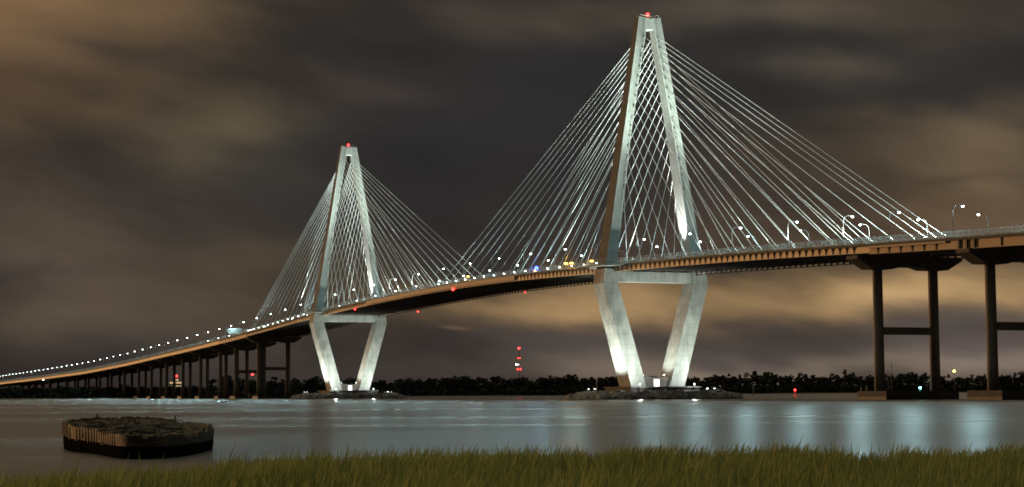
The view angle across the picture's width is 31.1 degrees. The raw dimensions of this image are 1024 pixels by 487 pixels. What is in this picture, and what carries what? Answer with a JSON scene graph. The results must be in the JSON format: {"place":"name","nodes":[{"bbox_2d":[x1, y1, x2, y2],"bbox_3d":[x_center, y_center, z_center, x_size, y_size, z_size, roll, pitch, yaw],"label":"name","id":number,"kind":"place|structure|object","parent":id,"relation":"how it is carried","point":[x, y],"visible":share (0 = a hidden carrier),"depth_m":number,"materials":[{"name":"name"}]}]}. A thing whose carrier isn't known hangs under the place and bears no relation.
{"place":"outdoors","nodes":[
{"label":"outdoors","id":0,"kind":"place"},
{"bbox_2d":[0,392,856,398],"bbox_3d":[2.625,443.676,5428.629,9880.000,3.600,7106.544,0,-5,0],"label":"shore","id":1,"kind":"structure","parent":0,"point":[405,395],"depth_m":2044.83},
{"bbox_2d":[0,384,222,397],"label":"woods","id":2,"kind":"object","parent":1,"relation":"on","point":[91,391],"visible":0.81,"depth_m":1998.19,"materials":[{"name":"green plant"}]},
{"bbox_2d":[168,375,180,386],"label":"hotel building","id":3,"kind":"structure","parent":1,"relation":"on","point":[178,382],"depth_m":2585.78,"materials":[{"name":"paint"}]},
{"bbox_2d":[209,375,566,395],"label":"woods","id":4,"kind":"object","parent":1,"relation":"on","point":[550,385],"visible":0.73,"depth_m":2064.77,"materials":[{"name":"green plant"}]},
{"bbox_2d":[516,347,520,377],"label":"radio mast","id":5,"kind":"object","parent":1,"relation":"on","point":[518,358],"visible":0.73,"depth_m":2994.68,"materials":[{"name":"metal"}]},
{"bbox_2d":[561,374,721,394],"bbox_3d":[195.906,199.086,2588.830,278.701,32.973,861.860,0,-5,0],"label":"woods","id":6,"kind":"object","parent":1,"relation":"on","point":[574,384],"visible":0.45,"depth_m":2325.01,"materials":[{"name":"green plant"}]},
{"bbox_2d":[713,369,1023,392],"bbox_3d":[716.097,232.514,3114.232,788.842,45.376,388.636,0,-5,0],"label":"woods","id":7,"kind":"object","parent":1,"relation":"on","point":[811,384],"visible":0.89,"depth_m":3133.39,"materials":[{"name":"green plant"}]},
{"bbox_2d":[0,392,1023,483],"bbox_3d":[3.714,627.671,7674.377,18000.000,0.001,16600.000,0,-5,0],"label":"river water","id":8,"kind":"structure","parent":0,"point":[31,434],"depth_m":176.26,"materials":[{"name":"grey liquid"}]},
{"bbox_2d":[21,382,46,388],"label":"bridge pier","id":9,"kind":"structure","parent":8,"relation":"in","point":[27,383],"depth_m":2738.70,"materials":[{"name":"concrete"}]},
{"bbox_2d":[27,381,53,387],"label":"bridge pier","id":10,"kind":"structure","parent":8,"relation":"in","point":[33,382],"depth_m":2670.22,"materials":[{"name":"concrete"}]},
{"bbox_2d":[34,380,61,386],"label":"bridge pier","id":11,"kind":"structure","parent":8,"relation":"in","point":[40,381],"depth_m":2600.84,"materials":[{"name":"concrete"}]},
{"bbox_2d":[42,379,70,387],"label":"bridge pier","id":12,"kind":"structure","parent":8,"relation":"in","point":[49,381],"depth_m":2530.00,"materials":[{"name":"concrete"}]},
{"bbox_2d":[50,378,79,386],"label":"bridge pier","id":13,"kind":"structure","parent":8,"relation":"in","point":[59,379],"depth_m":2458.37,"materials":[{"name":"concrete"}]},
{"bbox_2d":[59,377,91,387],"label":"bridge pier","id":14,"kind":"structure","parent":8,"relation":"in","point":[67,379],"depth_m":2378.29,"materials":[{"name":"concrete"}]},
{"bbox_2d":[69,376,102,387],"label":"bridge pier","id":15,"kind":"structure","parent":8,"relation":"in","point":[96,378],"depth_m":2298.90,"materials":[{"name":"concrete"}]},
{"bbox_2d":[80,374,115,386],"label":"bridge pier","id":16,"kind":"structure","parent":8,"relation":"in","point":[88,376],"depth_m":2221.12,"materials":[{"name":"concrete"}]},
{"bbox_2d":[91,372,128,386],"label":"bridge pier","id":17,"kind":"structure","parent":8,"relation":"in","point":[104,373],"depth_m":2146.11,"materials":[{"name":"concrete"}]},
{"bbox_2d":[102,370,140,386],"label":"bridge pier","id":18,"kind":"structure","parent":8,"relation":"in","point":[111,372],"depth_m":2073.65,"materials":[{"name":"concrete"}]},
{"bbox_2d":[115,368,155,396],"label":"bridge pier","id":19,"kind":"structure","parent":8,"relation":"in","point":[124,370],"depth_m":1998.69,"materials":[{"name":"concrete"}]},
{"bbox_2d":[62,413,213,458],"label":"foundation","id":20,"kind":"object","parent":8,"relation":"on","point":[130,437],"visible":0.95,"depth_m":94.56,"materials":[{"name":"wood"}]},
{"bbox_2d":[129,365,169,397],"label":"bridge pier","id":21,"kind":"structure","parent":8,"relation":"in","point":[138,367],"depth_m":1920.38,"materials":[{"name":"concrete"}]},
{"bbox_2d":[141,362,180,397],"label":"bridge pier","id":22,"kind":"structure","parent":8,"relation":"in","point":[152,364],"depth_m":1856.95,"materials":[{"name":"concrete"}]},
{"bbox_2d":[156,359,198,397],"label":"bridge pier","id":23,"kind":"structure","parent":8,"relation":"in","point":[166,361],"depth_m":1787.18,"materials":[{"name":"concrete"}]},
{"bbox_2d":[172,355,218,397],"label":"bridge pier","id":24,"kind":"structure","parent":8,"relation":"in","point":[184,357],"depth_m":1716.47,"materials":[{"name":"concrete"}]},
{"bbox_2d":[189,351,233,397],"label":"bridge pier","id":25,"kind":"structure","parent":8,"relation":"in","point":[202,353],"depth_m":1648.08,"materials":[{"name":"concrete"}]},
{"bbox_2d":[208,346,256,397],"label":"bridge pier","id":26,"kind":"structure","parent":8,"relation":"in","point":[246,349],"depth_m":1575.89,"materials":[{"name":"concrete"}]},
{"bbox_2d":[224,342,276,398],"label":"bridge pier","id":27,"kind":"structure","parent":8,"relation":"in","point":[236,346],"depth_m":1520.69,"materials":[{"name":"concrete"}]},
{"bbox_2d":[0,330,294,386],"bbox_3d":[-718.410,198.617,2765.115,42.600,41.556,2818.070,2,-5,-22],"label":"approach viaduct","id":28,"kind":"object","parent":27,"relation":"on","point":[238,338],"visible":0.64,"depth_m":1809.16,"materials":[{"name":"concrete"}]},
{"bbox_2d":[227,328,248,332],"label":"sign gantry","id":29,"kind":"object","parent":28,"relation":"on","point":[233,330],"visible":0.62,"depth_m":1532.85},
{"bbox_2d":[246,337,301,398],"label":"bridge pier","id":30,"kind":"structure","parent":8,"relation":"in","point":[259,341],"depth_m":1450.77,"materials":[{"name":"concrete"}]},
{"bbox_2d":[846,255,961,399],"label":"bridge pier","id":31,"kind":"structure","parent":8,"relation":"in","point":[878,264],"depth_m":641.45,"materials":[{"name":"concrete"}]},
{"bbox_2d":[245,237,963,336],"bbox_3d":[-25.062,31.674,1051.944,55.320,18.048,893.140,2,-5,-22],"label":"bridge deck","id":32,"kind":"structure","parent":31,"relation":"on","point":[466,290],"depth_m":910.11,"materials":[{"name":"concrete"}]},
{"bbox_2d":[956,248,1023,399],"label":"bridge pier","id":33,"kind":"structure","parent":8,"relation":"in","point":[989,259],"depth_m":580.54,"materials":[{"name":"concrete"}]},
{"bbox_2d":[868,224,1023,255],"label":"approach viaduct","id":34,"kind":"object","parent":33,"relation":"on","point":[951,245],"visible":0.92,"depth_m":590.84,"materials":[{"name":"concrete"}]},
{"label":"rock island","id":35,"kind":"structure","parent":8,"relation":"in","visible":0},
{"bbox_2d":[593,13,707,391],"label":"bridge tower","id":36,"kind":"structure","parent":35,"relation":"on","point":[625,357],"depth_m":832.64,"materials":[{"name":"concrete"}]},
{"bbox_2d":[440,50,628,284],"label":"stay cable","id":37,"kind":"object","parent":36,"relation":"attached to","point":[535,166],"visible":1,"depth_m":932.47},
{"bbox_2d":[449,54,628,282],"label":"stay cable","id":38,"kind":"object","parent":36,"relation":"attached to","point":[541,165],"visible":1,"depth_m":924.89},
{"bbox_2d":[459,60,627,279],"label":"stay cable","id":39,"kind":"object","parent":36,"relation":"attached to","point":[546,166],"visible":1,"depth_m":918.84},
{"bbox_2d":[467,67,626,279],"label":"stay cable","id":40,"kind":"object","parent":36,"relation":"attached to","point":[551,167],"visible":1,"depth_m":913.77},
{"bbox_2d":[477,74,625,277],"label":"stay cable","id":41,"kind":"object","parent":36,"relation":"attached to","point":[552,174],"visible":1,"depth_m":910.70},
{"bbox_2d":[485,82,624,278],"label":"stay cable","id":42,"kind":"object","parent":36,"relation":"attached to","point":[555,179],"visible":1,"depth_m":905.81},
{"bbox_2d":[495,90,623,276],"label":"stay cable","id":43,"kind":"object","parent":36,"relation":"attached to","point":[560,182],"visible":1,"depth_m":898.96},
{"bbox_2d":[505,101,621,275],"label":"stay cable","id":44,"kind":"object","parent":36,"relation":"attached to","point":[571,176],"visible":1,"depth_m":881.32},
{"bbox_2d":[515,110,620,274],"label":"stay cable","id":45,"kind":"object","parent":36,"relation":"attached to","point":[569,190],"visible":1,"depth_m":887.56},
{"bbox_2d":[527,122,618,272],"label":"stay cable","id":46,"kind":"object","parent":36,"relation":"attached to","point":[571,199],"visible":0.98,"depth_m":881.87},
{"bbox_2d":[539,136,615,269],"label":"stay cable","id":47,"kind":"object","parent":36,"relation":"attached to","point":[576,204],"visible":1,"depth_m":874.90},
{"bbox_2d":[512,41,650,271],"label":"stay cable","id":48,"kind":"object","parent":36,"relation":"attached to","point":[576,164],"visible":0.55,"depth_m":942.19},
{"bbox_2d":[549,148,614,270],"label":"stay cable","id":49,"kind":"object","parent":36,"relation":"attached to","point":[581,210],"visible":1,"depth_m":868.16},
{"bbox_2d":[522,46,651,268],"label":"stay cable","id":50,"kind":"object","parent":36,"relation":"attached to","point":[581,166],"visible":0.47,"depth_m":938.54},
{"bbox_2d":[561,163,612,268],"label":"stay cable","id":51,"kind":"object","parent":36,"relation":"attached to","point":[586,216],"visible":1,"depth_m":861.56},
{"bbox_2d":[531,52,652,267],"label":"stay cable","id":52,"kind":"object","parent":36,"relation":"attached to","point":[587,167],"visible":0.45,"depth_m":933.28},
{"bbox_2d":[574,182,609,265],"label":"stay cable","id":53,"kind":"object","parent":36,"relation":"attached to","point":[591,224],"visible":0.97,"depth_m":855.05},
{"bbox_2d":[543,60,652,261],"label":"stay cable","id":54,"kind":"object","parent":36,"relation":"attached to","point":[592,171],"visible":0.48,"depth_m":927.72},
{"bbox_2d":[550,66,654,265],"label":"stay cable","id":55,"kind":"object","parent":36,"relation":"attached to","point":[596,177],"visible":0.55,"depth_m":929.16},
{"bbox_2d":[559,75,655,265],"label":"stay cable","id":56,"kind":"object","parent":36,"relation":"attached to","point":[610,164],"visible":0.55,"depth_m":913.20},
{"bbox_2d":[569,83,657,265],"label":"stay cable","id":57,"kind":"object","parent":36,"relation":"attached to","point":[607,186],"visible":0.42,"depth_m":917.81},
{"bbox_2d":[579,93,658,265],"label":"stay cable","id":58,"kind":"object","parent":36,"relation":"attached to","point":[628,159],"visible":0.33,"depth_m":882.67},
{"bbox_2d":[623,186,627,262],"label":"stay cable","id":59,"kind":"object","parent":36,"relation":"attached to","point":[625,228],"visible":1,"depth_m":819.35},
{"bbox_2d":[592,103,660,259],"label":"stay cable","id":60,"kind":"object","parent":36,"relation":"attached to","point":[634,163],"visible":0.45,"depth_m":875.11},
{"bbox_2d":[625,171,641,260],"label":"stay cable","id":61,"kind":"object","parent":36,"relation":"attached to","point":[633,218],"visible":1,"depth_m":813.39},
{"bbox_2d":[626,156,656,260],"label":"stay cable","id":62,"kind":"object","parent":36,"relation":"attached to","point":[642,211],"visible":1,"depth_m":806.12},
{"bbox_2d":[619,125,664,245],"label":"stay cable","id":63,"kind":"object","parent":36,"relation":"attached to","point":[642,184],"visible":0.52,"depth_m":877.19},
{"bbox_2d":[625,138,666,259],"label":"stay cable","id":64,"kind":"object","parent":36,"relation":"attached to","point":[646,197],"visible":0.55,"depth_m":872.65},
{"bbox_2d":[628,142,671,258],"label":"stay cable","id":65,"kind":"object","parent":36,"relation":"attached to","point":[649,200],"visible":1,"depth_m":801.05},
{"bbox_2d":[637,151,668,258],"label":"stay cable","id":66,"kind":"object","parent":36,"relation":"attached to","point":[653,203],"visible":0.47,"depth_m":868.70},
{"bbox_2d":[630,130,687,257],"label":"stay cable","id":67,"kind":"object","parent":36,"relation":"attached to","point":[659,195],"visible":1,"depth_m":792.97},
{"bbox_2d":[649,169,669,258],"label":"stay cable","id":68,"kind":"object","parent":36,"relation":"attached to","point":[659,214],"visible":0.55,"depth_m":864.20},
{"bbox_2d":[631,117,703,255],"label":"stay cable","id":69,"kind":"object","parent":36,"relation":"attached to","point":[667,186],"visible":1,"depth_m":786.66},
{"bbox_2d":[633,106,720,254],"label":"stay cable","id":70,"kind":"object","parent":36,"relation":"attached to","point":[677,181],"visible":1,"depth_m":778.67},
{"bbox_2d":[635,96,737,252],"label":"stay cable","id":71,"kind":"object","parent":36,"relation":"attached to","point":[689,178],"visible":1,"depth_m":770.08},
{"bbox_2d":[637,86,756,251],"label":"stay cable","id":72,"kind":"object","parent":36,"relation":"attached to","point":[700,174],"visible":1,"depth_m":759.96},
{"bbox_2d":[679,159,728,248],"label":"stay cable","id":73,"kind":"object","parent":36,"relation":"attached to","point":[703,203],"visible":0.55,"depth_m":822.79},
{"bbox_2d":[638,77,774,249],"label":"stay cable","id":74,"kind":"object","parent":36,"relation":"attached to","point":[710,168],"visible":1,"depth_m":752.60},
{"bbox_2d":[677,145,745,250],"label":"stay cable","id":75,"kind":"object","parent":36,"relation":"attached to","point":[710,196],"visible":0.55,"depth_m":816.08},
{"bbox_2d":[639,68,795,248],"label":"stay cable","id":76,"kind":"object","parent":36,"relation":"attached to","point":[720,162],"visible":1,"depth_m":745.44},
{"bbox_2d":[675,132,761,249],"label":"stay cable","id":77,"kind":"object","parent":36,"relation":"attached to","point":[718,191],"visible":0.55,"depth_m":807.84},
{"bbox_2d":[673,120,776,245],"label":"stay cable","id":78,"kind":"object","parent":36,"relation":"attached to","point":[726,185],"visible":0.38,"depth_m":799.73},
{"bbox_2d":[640,60,815,246],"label":"stay cable","id":79,"kind":"object","parent":36,"relation":"attached to","point":[733,159],"visible":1,"depth_m":735.27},
{"bbox_2d":[670,108,795,246],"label":"stay cable","id":80,"kind":"object","parent":36,"relation":"attached to","point":[731,175],"visible":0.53,"depth_m":797.94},
{"bbox_2d":[669,98,797,228],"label":"stay cable","id":81,"kind":"object","parent":36,"relation":"attached to","point":[739,169],"visible":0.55,"depth_m":791.89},
{"bbox_2d":[641,52,835,244],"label":"stay cable","id":82,"kind":"object","parent":36,"relation":"attached to","point":[742,152],"visible":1,"depth_m":726.07,"materials":[{"name":"metal"}]},
{"bbox_2d":[642,46,847,244],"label":"stay cable","id":83,"kind":"object","parent":36,"relation":"attached to","point":[746,147],"visible":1,"depth_m":720.57,"materials":[{"name":"metal"}]},
{"bbox_2d":[667,88,828,240],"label":"stay cable","id":84,"kind":"object","parent":36,"relation":"attached to","point":[751,167],"visible":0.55,"depth_m":777.74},
{"bbox_2d":[643,41,857,244],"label":"stay cable","id":85,"kind":"object","parent":36,"relation":"attached to","point":[759,151],"visible":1,"depth_m":716.60,"materials":[{"name":"metal"}]},
{"bbox_2d":[644,36,865,242],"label":"stay cable","id":86,"kind":"object","parent":36,"relation":"attached to","point":[761,145],"visible":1,"depth_m":716.04,"materials":[{"name":"metal"}]},
{"bbox_2d":[665,78,851,242],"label":"stay cable","id":87,"kind":"object","parent":36,"relation":"attached to","point":[763,164],"visible":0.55,"depth_m":770.83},
{"bbox_2d":[663,69,871,240],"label":"stay cable","id":88,"kind":"object","parent":36,"relation":"attached to","point":[772,159],"visible":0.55,"depth_m":760.41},
{"bbox_2d":[662,61,892,239],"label":"stay cable","id":89,"kind":"object","parent":36,"relation":"attached to","point":[782,154],"visible":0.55,"depth_m":751.68,"materials":[{"name":"metal"}]},
{"bbox_2d":[660,54,913,237],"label":"stay cable","id":90,"kind":"object","parent":36,"relation":"attached to","point":[792,149],"visible":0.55,"depth_m":744.41,"materials":[{"name":"metal"}]},
{"bbox_2d":[659,47,926,237],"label":"stay cable","id":91,"kind":"object","parent":36,"relation":"attached to","point":[796,145],"visible":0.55,"depth_m":740.75,"materials":[{"name":"metal"}]},
{"bbox_2d":[658,42,935,236],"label":"stay cable","id":92,"kind":"object","parent":36,"relation":"attached to","point":[800,141],"visible":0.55,"depth_m":738.13,"materials":[{"name":"metal"}]},
{"bbox_2d":[657,36,941,233],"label":"stay cable","id":93,"kind":"object","parent":36,"relation":"attached to","point":[804,138],"visible":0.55,"depth_m":734.67,"materials":[{"name":"metal"}]},
{"bbox_2d":[564,388,743,399],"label":"riprap rocks","id":94,"kind":"object","parent":35,"relation":"on","point":[711,393],"visible":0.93,"depth_m":795.24,"materials":[{"name":"stone"}]},
{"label":"rock island","id":95,"kind":"structure","parent":8,"relation":"in","visible":0},
{"bbox_2d":[309,144,386,393],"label":"bridge tower","id":96,"kind":"structure","parent":95,"relation":"on","point":[327,361],"depth_m":1267.42,"materials":[{"name":"concrete"}]},
{"bbox_2d":[250,182,331,330],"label":"stay cable","id":97,"kind":"object","parent":96,"relation":"attached to","point":[290,257],"visible":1,"depth_m":1368.41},
{"bbox_2d":[249,176,333,329],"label":"stay cable","id":98,"kind":"object","parent":96,"relation":"attached to","point":[293,249],"visible":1,"depth_m":1364.37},
{"bbox_2d":[254,181,333,326],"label":"stay cable","id":99,"kind":"object","parent":96,"relation":"attached to","point":[296,249],"visible":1,"depth_m":1352.48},
{"bbox_2d":[257,184,333,324],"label":"stay cable","id":100,"kind":"object","parent":96,"relation":"attached to","point":[295,254],"visible":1,"depth_m":1354.94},
{"bbox_2d":[259,189,332,327],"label":"stay cable","id":101,"kind":"object","parent":96,"relation":"attached to","point":[300,250],"visible":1,"depth_m":1343.28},
{"bbox_2d":[268,201,330,325],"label":"stay cable","id":102,"kind":"object","parent":96,"relation":"attached to","point":[303,255],"visible":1,"depth_m":1332.63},
{"bbox_2d":[341,181,393,294],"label":"stay cable","id":103,"kind":"object","parent":96,"relation":"attached to","point":[367,238],"visible":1,"depth_m":1186.99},
{"bbox_2d":[342,176,400,292],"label":"stay cable","id":104,"kind":"object","parent":96,"relation":"attached to","point":[371,234],"visible":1,"depth_m":1181.82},
{"bbox_2d":[344,173,407,289],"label":"stay cable","id":105,"kind":"object","parent":96,"relation":"attached to","point":[376,232],"visible":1,"depth_m":1171.12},
{"bbox_2d":[343,166,416,289],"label":"stay cable","id":106,"kind":"object","parent":96,"relation":"attached to","point":[379,227],"visible":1,"depth_m":1165.95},
{"bbox_2d":[345,164,423,286],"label":"stay cable","id":107,"kind":"object","parent":96,"relation":"attached to","point":[385,227],"visible":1,"depth_m":1156.53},
{"bbox_2d":[346,161,431,285],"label":"stay cable","id":108,"kind":"object","parent":96,"relation":"attached to","point":[392,228],"visible":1,"depth_m":1139.94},
{"bbox_2d":[358,181,441,281],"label":"stay cable","id":109,"kind":"object","parent":96,"relation":"attached to","point":[401,233],"visible":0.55,"depth_m":1205.87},
{"bbox_2d":[357,176,448,279],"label":"stay cable","id":110,"kind":"object","parent":96,"relation":"attached to","point":[403,228],"visible":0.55,"depth_m":1200.91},
{"bbox_2d":[356,171,457,279],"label":"stay cable","id":111,"kind":"object","parent":96,"relation":"attached to","point":[410,229],"visible":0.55,"depth_m":1188.23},
{"bbox_2d":[355,163,475,278],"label":"stay cable","id":112,"kind":"object","parent":96,"relation":"attached to","point":[410,216],"visible":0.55,"depth_m":1187.12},
{"bbox_2d":[354,159,478,272],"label":"stay cable","id":113,"kind":"object","parent":96,"relation":"attached to","point":[414,214],"visible":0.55,"depth_m":1172.01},
{"bbox_2d":[290,391,405,398],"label":"riprap rocks","id":114,"kind":"object","parent":95,"relation":"on","point":[335,395],"visible":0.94,"depth_m":1230.85,"materials":[{"name":"stone"}]},
{"bbox_2d":[0,0,1023,390],"label":"sky","id":115,"kind":"structure","parent":0,"point":[163,163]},
{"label":"marsh bank","id":116,"kind":"structure","parent":0,"visible":0},
{"bbox_2d":[0,430,1023,486],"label":"marsh grass","id":117,"kind":"structure","parent":116,"relation":"on","point":[667,467],"depth_m":41.12,"materials":[{"name":"plant"}]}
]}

